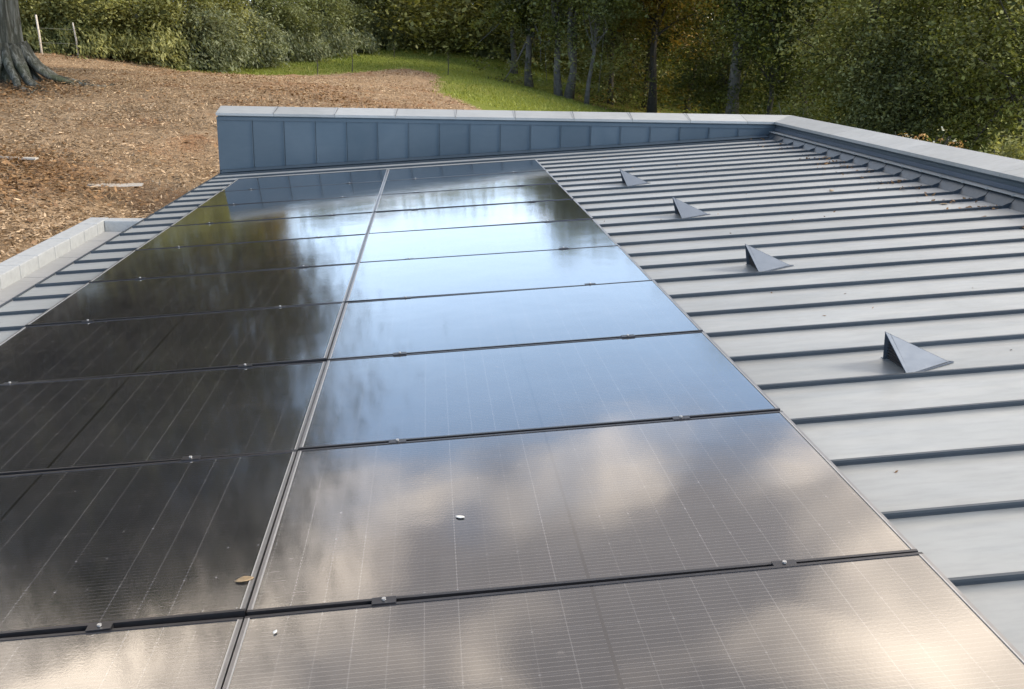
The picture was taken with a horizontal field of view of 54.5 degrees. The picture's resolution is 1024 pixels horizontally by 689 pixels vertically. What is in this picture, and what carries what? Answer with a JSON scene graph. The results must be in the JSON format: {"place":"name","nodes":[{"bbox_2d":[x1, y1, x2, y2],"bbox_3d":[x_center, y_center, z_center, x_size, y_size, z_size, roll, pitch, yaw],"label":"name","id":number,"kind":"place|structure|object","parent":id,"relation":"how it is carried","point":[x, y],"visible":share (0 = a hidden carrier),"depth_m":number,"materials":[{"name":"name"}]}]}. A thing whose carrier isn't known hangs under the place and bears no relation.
{"place":"outdoors","nodes":[
{"label":"outdoors","id":0,"kind":"place"},
{"bbox_2d":[0,48,1008,262],"bbox_3d":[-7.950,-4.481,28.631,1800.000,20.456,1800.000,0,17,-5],"label":"ground","id":1,"kind":"structure","parent":0,"point":[210,114],"depth_m":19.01,"materials":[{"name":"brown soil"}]},
{"bbox_2d":[0,155,38,159],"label":"pale scrap","id":2,"kind":"object","parent":1,"relation":"on","point":[31,158],"visible":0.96,"depth_m":14.61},
{"bbox_2d":[35,15,42,54],"bbox_3d":[-16.962,-10.930,35.722,0.161,1.739,0.078,5,17,13],"label":"fence post","id":3,"kind":"object","parent":1,"relation":"on","point":[40,42],"visible":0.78,"depth_m":35.65,"materials":[{"name":"white wood"}]},
{"bbox_2d":[18,0,81,50],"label":"hedge shrub","id":4,"kind":"object","parent":1,"relation":"on","point":[24,9],"visible":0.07,"depth_m":37.71,"materials":[{"name":"green plant"}]},
{"bbox_2d":[19,0,101,55],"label":"hedge shrub","id":5,"kind":"object","parent":1,"relation":"on","point":[30,33],"visible":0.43,"depth_m":37.38,"materials":[{"name":"green plant"}]},
{"bbox_2d":[72,22,78,57],"bbox_3d":[-16.064,-11.080,36.655,0.159,1.504,0.063,4,17,9],"label":"fence post","id":6,"kind":"object","parent":1,"relation":"on","point":[75,38],"visible":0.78,"depth_m":36.59,"materials":[{"name":"white wood"}]},
{"bbox_2d":[37,0,139,60],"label":"hedge shrub","id":7,"kind":"object","parent":1,"relation":"on","point":[70,8],"visible":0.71,"depth_m":36.80,"materials":[{"name":"green plant"}]},
{"bbox_2d":[87,183,142,186],"bbox_3d":[-5.689,-2.289,14.264,0.750,0.042,0.130,-2,17,-10],"label":"pale scrap","id":8,"kind":"object","parent":1,"relation":"on","point":[124,185],"visible":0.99,"depth_m":14.24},
{"bbox_2d":[0,0,246,94],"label":"beech tree","id":9,"kind":"object","parent":1,"relation":"on","point":[19,60],"visible":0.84,"depth_m":21.62,"materials":[{"name":"grey plant"}]},
{"bbox_2d":[69,0,198,70],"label":"hedge shrub","id":10,"kind":"object","parent":1,"relation":"on","point":[151,44],"visible":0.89,"depth_m":37.01,"materials":[{"name":"green plant"}]},
{"bbox_2d":[134,0,227,71],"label":"hedge shrub","id":11,"kind":"object","parent":1,"relation":"on","point":[202,2],"visible":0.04,"depth_m":38.86,"materials":[{"name":"green plant"}]},
{"bbox_2d":[140,0,258,73],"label":"hedge shrub","id":12,"kind":"object","parent":1,"relation":"on","point":[218,42],"visible":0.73,"depth_m":38.17,"materials":[{"name":"green plant"}]},
{"bbox_2d":[187,0,277,71],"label":"hedge shrub","id":13,"kind":"object","parent":1,"relation":"on","point":[256,23],"visible":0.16,"depth_m":41.11,"materials":[{"name":"green plant"}]},
{"bbox_2d":[219,0,293,67],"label":"hedge shrub","id":14,"kind":"object","parent":1,"relation":"on","point":[278,54],"visible":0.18,"depth_m":42.66,"materials":[{"name":"green plant"}]},
{"bbox_2d":[219,0,321,62],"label":"hedge shrub","id":15,"kind":"object","parent":1,"relation":"on","point":[271,4],"visible":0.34,"depth_m":46.26,"materials":[{"name":"green plant"}]},
{"bbox_2d":[268,1,341,62],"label":"hedge shrub","id":16,"kind":"object","parent":1,"relation":"on","point":[322,51],"visible":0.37,"depth_m":47.48,"materials":[{"name":"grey plant"}]},
{"bbox_2d":[282,0,364,58],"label":"hedge shrub","id":17,"kind":"object","parent":1,"relation":"on","point":[340,41],"visible":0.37,"depth_m":51.25,"materials":[{"name":"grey plant"}]},
{"bbox_2d":[330,0,381,54],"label":"hedge shrub","id":18,"kind":"object","parent":1,"relation":"on","point":[371,46],"visible":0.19,"depth_m":54.30,"materials":[{"name":"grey plant"}]},
{"bbox_2d":[342,0,413,47],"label":"woodland tree","id":19,"kind":"object","parent":1,"relation":"on","point":[379,12],"visible":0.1,"depth_m":57.71,"materials":[{"name":"green plant"}]},
{"bbox_2d":[349,0,416,50],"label":"hedge shrub","id":20,"kind":"object","parent":1,"relation":"on","point":[386,32],"visible":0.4,"depth_m":58.83,"materials":[{"name":"green plant"}]},
{"bbox_2d":[153,47,632,112],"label":"grass","id":21,"kind":"structure","parent":1,"relation":"on","point":[468,76],"depth_m":42.50,"materials":[{"name":"green plant"}]},
{"bbox_2d":[378,2,433,49],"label":"hedge shrub","id":22,"kind":"object","parent":1,"relation":"on","point":[406,31],"visible":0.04,"depth_m":63.95,"materials":[{"name":"green plant"}]},
{"bbox_2d":[446,22,496,53],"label":"hedge shrub","id":23,"kind":"object","parent":1,"relation":"on","point":[469,44],"visible":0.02,"depth_m":66.66,"materials":[{"name":"green plant"}]},
{"bbox_2d":[467,32,524,62],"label":"hedge shrub","id":24,"kind":"object","parent":1,"relation":"on","point":[485,53],"visible":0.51,"depth_m":58.67,"materials":[{"name":"green plant"}]},
{"bbox_2d":[459,0,547,42],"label":"woodland tree","id":25,"kind":"object","parent":1,"relation":"on","point":[480,7],"visible":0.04,"depth_m":61.58,"materials":[{"name":"green plant"}]},
{"bbox_2d":[462,0,545,73],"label":"woodland tree","id":26,"kind":"object","parent":1,"relation":"on","point":[512,38],"visible":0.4,"depth_m":52.95,"materials":[{"name":"green plant"}]},
{"bbox_2d":[0,106,1023,655],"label":"zinc building","id":27,"kind":"structure","parent":1,"relation":"on","point":[868,258],"depth_m":7.08,"materials":[{"name":"grey metal"}]},
{"bbox_2d":[0,217,143,304],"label":"annex roof","id":28,"kind":"structure","parent":27,"relation":"on","point":[26,269],"depth_m":10.96,"materials":[{"name":"concrete"}]},
{"bbox_2d":[620,169,647,185],"bbox_3d":[1.311,-1.830,10.827,0.320,0.171,0.255,-8,19,-29],"label":"roof vent","id":29,"kind":"object","parent":27,"relation":"on","point":[628,179],"visible":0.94,"depth_m":10.75,"materials":[{"name":"metal"}]},
{"bbox_2d":[672,197,708,217],"bbox_3d":[1.553,-1.222,8.776,0.320,0.171,0.255,-8,19,-28],"label":"roof vent","id":30,"kind":"object","parent":27,"relation":"on","point":[683,209],"visible":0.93,"depth_m":8.70,"materials":[{"name":"metal"}]},
{"bbox_2d":[745,244,793,271],"bbox_3d":[1.700,-0.604,6.704,0.320,0.171,0.255,-9,19,-30],"label":"roof vent","id":31,"kind":"object","parent":27,"relation":"on","point":[759,260],"visible":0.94,"depth_m":6.63,"materials":[{"name":"metal"}]},
{"bbox_2d":[757,138,1023,227],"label":"leaf drift","id":32,"kind":"object","parent":27,"relation":"on","point":[898,181],"visible":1,"depth_m":9.87,"materials":[{"name":"brown plant"}]},
{"bbox_2d":[881,332,953,372],"bbox_3d":[1.865,0.009,4.650,0.320,0.171,0.255,-8,19,-29],"label":"roof vent","id":33,"kind":"object","parent":27,"relation":"on","point":[907,357],"visible":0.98,"depth_m":4.58,"materials":[{"name":"metal"}]},
{"bbox_3d":[0.385,-0.645,7.208,0.042,0.034,11.490,0,17,-5],"label":"mounting rail","id":34,"kind":"object","parent":27,"relation":"on","visible":0},
{"bbox_2d":[375,183,573,211],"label":"solar panel","id":35,"kind":"object","parent":34,"relation":"attached to","point":[462,197],"visible":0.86,"depth_m":9.87,"materials":[{"name":"glass"}]},
{"bbox_2d":[368,199,592,232],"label":"solar panel","id":36,"kind":"object","parent":34,"relation":"attached to","point":[488,215],"visible":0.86,"depth_m":8.77,"materials":[{"name":"glass"}]},
{"bbox_2d":[359,219,617,261],"bbox_3d":[-0.207,-0.803,7.720,1.885,0.036,1.134,-4,17,-4],"label":"solar panel","id":37,"kind":"object","parent":34,"relation":"attached to","point":[427,243],"visible":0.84,"depth_m":7.67,"materials":[{"name":"glass"}]},
{"bbox_2d":[346,245,651,301],"bbox_3d":[-0.112,-0.475,6.618,1.885,0.038,1.134,-4,17,-4],"label":"solar panel","id":38,"kind":"object","parent":34,"relation":"attached to","point":[423,277],"visible":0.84,"depth_m":6.55,"materials":[{"name":"glass"}]},
{"bbox_2d":[247,411,917,615],"bbox_3d":[0.170,0.510,3.311,1.885,0.036,1.134,-4,17,-4],"label":"solar panel","id":39,"kind":"object","parent":34,"relation":"on","point":[356,525],"visible":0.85,"depth_m":3.17,"materials":[{"name":"glass"}]},
{"bbox_2d":[222,552,1023,688],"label":"solar panel","id":40,"kind":"object","parent":34,"relation":"on","point":[917,620],"visible":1,"depth_m":2.49,"materials":[{"name":"glass"}]},
{"bbox_2d":[621,334,634,337],"bbox_3d":[0.583,-0.029,4.997,0.066,0.044,0.033,-5,17,-4],"label":"panel clamp","id":41,"kind":"object","parent":34,"relation":"attached to","point":[628,335],"visible":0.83,"depth_m":4.99,"materials":[{"name":"metal"}]},
{"bbox_2d":[672,415,689,419],"bbox_3d":[0.662,0.300,3.894,0.066,0.043,0.033,-4,17,-3],"label":"panel clamp","id":42,"kind":"object","parent":34,"relation":"attached to","point":[680,417],"visible":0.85,"depth_m":3.89,"materials":[{"name":"metal"}]},
{"bbox_2d":[771,559,796,565],"bbox_3d":[0.765,0.628,2.792,0.066,0.044,0.033,-4,17,-2],"label":"panel clamp","id":43,"kind":"object","parent":34,"relation":"attached to","point":[783,562],"visible":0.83,"depth_m":2.79,"materials":[{"name":"metal"}]},
{"bbox_3d":[-0.729,-0.560,7.138,0.042,0.034,11.490,0,17,-5],"label":"mounting rail","id":44,"kind":"object","parent":27,"relation":"on","visible":0},
{"bbox_2d":[372,596,396,604],"bbox_3d":[-0.349,0.713,2.723,0.066,0.044,0.033,-4,17,-4],"label":"panel clamp","id":45,"kind":"object","parent":44,"relation":"attached to","point":[383,600],"visible":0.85,"depth_m":2.71,"materials":[{"name":"metal"}]},
{"bbox_2d":[389,438,405,442],"bbox_3d":[-0.439,0.385,3.825,0.066,0.044,0.033,-5,17,-4],"label":"panel clamp","id":46,"kind":"object","parent":44,"relation":"attached to","point":[397,440],"visible":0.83,"depth_m":3.82,"materials":[{"name":"metal"}]},
{"bbox_2d":[393,352,406,354],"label":"panel clamp","id":47,"kind":"object","parent":44,"relation":"attached to","point":[398,353],"visible":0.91,"depth_m":4.92,"materials":[{"name":"metal"}]},
{"bbox_2d":[385,159,545,180],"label":"solar panel","id":48,"kind":"object","parent":44,"relation":"on","point":[468,169],"visible":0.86,"depth_m":12.10,"materials":[{"name":"glass"}]},
{"bbox_2d":[380,170,557,194],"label":"solar panel","id":49,"kind":"object","parent":44,"relation":"on","point":[468,182],"visible":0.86,"depth_m":10.99,"materials":[{"name":"glass"}]},
{"bbox_2d":[328,280,702,359],"bbox_3d":[-0.018,-0.146,5.515,1.885,0.037,1.134,-4,17,-4],"label":"solar panel","id":50,"kind":"object","parent":44,"relation":"attached to","point":[387,327],"visible":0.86,"depth_m":5.43,"materials":[{"name":"glass"}]},
{"bbox_2d":[299,331,779,449],"bbox_3d":[0.076,0.182,4.413,1.885,0.037,1.134,-4,17,-4],"label":"solar panel","id":51,"kind":"object","parent":44,"relation":"attached to","point":[459,393],"visible":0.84,"depth_m":4.30,"materials":[{"name":"glass"}]},
{"bbox_2d":[465,0,561,87],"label":"woodland tree","id":52,"kind":"object","parent":1,"relation":"on","point":[520,19],"visible":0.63,"depth_m":46.54,"materials":[{"name":"green plant"}]},
{"bbox_2d":[513,0,628,98],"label":"woodland tree","id":53,"kind":"object","parent":1,"relation":"on","point":[554,22],"visible":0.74,"depth_m":43.30,"materials":[{"name":"green plant"}]},
{"bbox_2d":[529,0,659,105],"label":"woodland tree","id":54,"kind":"object","parent":1,"relation":"on","point":[600,8],"visible":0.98,"depth_m":41.72,"materials":[{"name":"green plant"}]},
{"bbox_2d":[533,0,692,105],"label":"woodland tree","id":55,"kind":"object","parent":1,"relation":"on","point":[607,48],"visible":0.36,"depth_m":47.34,"materials":[{"name":"green plant"}]},
{"bbox_2d":[564,1,708,110],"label":"woodland tree","id":56,"kind":"object","parent":1,"relation":"on","point":[663,39],"visible":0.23,"depth_m":51.15,"materials":[{"name":"green plant"}]},
{"bbox_2d":[575,0,728,113],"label":"woodland tree","id":57,"kind":"object","parent":1,"relation":"on","point":[655,10],"visible":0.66,"depth_m":44.15,"materials":[{"name":"green plant"}]},
{"bbox_2d":[594,0,777,113],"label":"woodland tree","id":58,"kind":"object","parent":1,"relation":"on","point":[696,28],"visible":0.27,"depth_m":48.67,"materials":[{"name":"green plant"}]},
{"bbox_2d":[365,0,1020,145],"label":"woods","id":59,"kind":"object","parent":1,"relation":"on","point":[436,21],"visible":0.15,"depth_m":57.25,"materials":[{"name":"green plant"}]},
{"bbox_2d":[649,14,775,114],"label":"woodland tree","id":60,"kind":"object","parent":1,"relation":"on","point":[710,85],"visible":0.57,"depth_m":43.17,"materials":[{"name":"green plant"}]},
{"bbox_2d":[672,0,786,113],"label":"woodland tree","id":61,"kind":"object","parent":1,"relation":"on","point":[734,81],"visible":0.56,"depth_m":39.27,"materials":[{"name":"plant"}]},
{"bbox_2d":[682,0,853,118],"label":"woodland tree","id":62,"kind":"object","parent":1,"relation":"on","point":[749,27],"visible":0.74,"depth_m":37.54,"materials":[{"name":"green plant"}]},
{"bbox_2d":[705,0,884,121],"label":"woodland tree","id":63,"kind":"object","parent":1,"relation":"on","point":[804,99],"visible":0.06,"depth_m":40.43,"materials":[{"name":"green plant"}]},
{"bbox_2d":[769,91,845,123],"bbox_3d":[8.463,-5.781,29.341,3.408,3.664,2.830,0,17,-5],"label":"shrub","id":64,"kind":"object","parent":1,"relation":"on","point":[802,113],"visible":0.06,"depth_m":29.02,"materials":[{"name":"green plant"}]},
{"bbox_2d":[758,0,978,133],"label":"woodland tree","id":65,"kind":"object","parent":1,"relation":"on","point":[877,16],"visible":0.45,"depth_m":31.01,"materials":[{"name":"green plant"}]},
{"bbox_2d":[814,10,989,147],"bbox_3d":[11.775,-6.914,30.178,5.865,6.052,5.716,0,17,-5],"label":"bush","id":66,"kind":"object","parent":1,"relation":"on","point":[901,95],"visible":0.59,"depth_m":29.30,"materials":[{"name":"green plant"}]},
{"bbox_2d":[809,0,1023,152],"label":"woodland tree","id":67,"kind":"object","parent":1,"relation":"on","point":[895,42],"visible":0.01,"depth_m":34.71,"materials":[{"name":"green plant"}]},
{"bbox_2d":[834,0,1023,154],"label":"woodland tree","id":68,"kind":"object","parent":1,"relation":"on","point":[962,7],"visible":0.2,"depth_m":28.95,"materials":[{"name":"green plant"}]},
{"bbox_2d":[895,126,967,147],"bbox_3d":[10.031,-4.069,24.940,2.687,2.800,2.429,0,17,-5],"label":"flowering bush","id":69,"kind":"object","parent":1,"relation":"on","point":[916,138],"visible":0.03,"depth_m":24.19,"materials":[{"name":"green plant"}]},
{"bbox_2d":[902,0,1023,156],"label":"woodland tree","id":70,"kind":"object","parent":1,"relation":"on","point":[995,73],"visible":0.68,"depth_m":26.59,"materials":[{"name":"green plant"}]},
{"bbox_2d":[980,118,1023,159],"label":"shrub","id":71,"kind":"object","parent":1,"relation":"on","point":[1011,153],"visible":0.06,"depth_m":22.34,"materials":[{"name":"green plant"}]},
{"bbox_3d":[-1.491,-0.501,7.091,0.042,0.034,11.490,0,17,-5],"label":"mounting rail","id":72,"kind":"object","parent":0,"visible":0},
{"bbox_2d":[85,621,113,631],"bbox_3d":[-1.107,0.771,2.675,0.066,0.044,0.033,-5,17,-6],"label":"panel clamp","id":73,"kind":"object","parent":72,"relation":"attached to","point":[100,626],"visible":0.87,"depth_m":2.67,"materials":[{"name":"metal"}]},
{"bbox_2d":[0,361,325,475],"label":"solar panel","id":74,"kind":"object","parent":72,"relation":"on","point":[66,424],"visible":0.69,"depth_m":4.25,"materials":[{"name":"glass"}]},
{"bbox_2d":[181,455,200,460],"bbox_3d":[-1.218,0.444,3.777,0.066,0.044,0.033,-4,17,-4],"label":"panel clamp","id":75,"kind":"object","parent":72,"relation":"attached to","point":[190,458],"visible":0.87,"depth_m":3.77,"materials":[{"name":"metal"}]},
{"bbox_2d":[25,263,357,326],"bbox_3d":[-1.993,-0.330,6.500,1.885,0.036,1.134,-4,17,-4],"label":"solar panel","id":76,"kind":"object","parent":72,"relation":"on","point":[160,296],"visible":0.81,"depth_m":6.42,"materials":[{"name":"glass"}]},
{"bbox_2d":[238,363,251,366],"bbox_3d":[-1.308,0.116,4.879,0.066,0.044,0.033,-5,17,-6],"label":"panel clamp","id":77,"kind":"object","parent":72,"relation":"attached to","point":[244,365],"visible":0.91,"depth_m":4.87,"materials":[{"name":"metal"}]},
{"bbox_2d":[197,181,383,206],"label":"solar panel","id":78,"kind":"object","parent":72,"relation":"on","point":[221,198],"visible":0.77,"depth_m":10.87,"materials":[{"name":"glass"}]},
{"bbox_2d":[220,169,387,191],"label":"solar panel","id":79,"kind":"object","parent":72,"relation":"on","point":[309,179],"visible":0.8,"depth_m":11.99,"materials":[{"name":"glass"}]},
{"bbox_3d":[-2.610,-0.416,7.021,0.042,0.034,11.490,0,17,-5],"label":"mounting rail","id":80,"kind":"object","parent":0,"visible":0},
{"bbox_2d":[0,617,243,688],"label":"solar panel","id":81,"kind":"object","parent":80,"relation":"on","point":[191,655],"visible":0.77,"depth_m":2.54,"materials":[{"name":"black glass"}]},
{"bbox_2d":[0,451,296,637],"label":"solar panel","id":82,"kind":"object","parent":80,"relation":"on","point":[144,544],"visible":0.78,"depth_m":3.15,"materials":[{"name":"glass"}]},
{"bbox_2d":[235,576,253,581],"bbox_3d":[-0.771,0.676,2.864,0.054,0.007,0.033,-9,19,-17],"label":"dry leaf","id":83,"kind":"object","parent":82,"relation":"on","point":[244,578],"visible":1,"depth_m":2.87,"materials":[{"name":"beige plant"}]},
{"bbox_2d":[0,302,344,383],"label":"solar panel","id":84,"kind":"object","parent":80,"relation":"attached to","point":[220,340],"visible":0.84,"depth_m":5.34,"materials":[{"name":"glass"}]},
{"bbox_2d":[89,234,366,281],"bbox_3d":[-2.087,-0.659,7.602,1.885,0.036,1.134,-4,17,-4],"label":"solar panel","id":85,"kind":"object","parent":80,"relation":"attached to","point":[233,257],"visible":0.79,"depth_m":7.54,"materials":[{"name":"glass"}]},
{"bbox_2d":[135,212,373,249],"bbox_3d":[-2.181,-0.987,8.704,1.885,0.037,1.134,-4,17,-4],"label":"solar panel","id":86,"kind":"object","parent":80,"relation":"attached to","point":[264,230],"visible":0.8,"depth_m":8.66,"materials":[{"name":"glass"}]},
{"bbox_2d":[170,195,379,225],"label":"solar panel","id":87,"kind":"object","parent":80,"relation":"attached to","point":[286,209],"visible":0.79,"depth_m":9.76,"materials":[{"name":"glass"}]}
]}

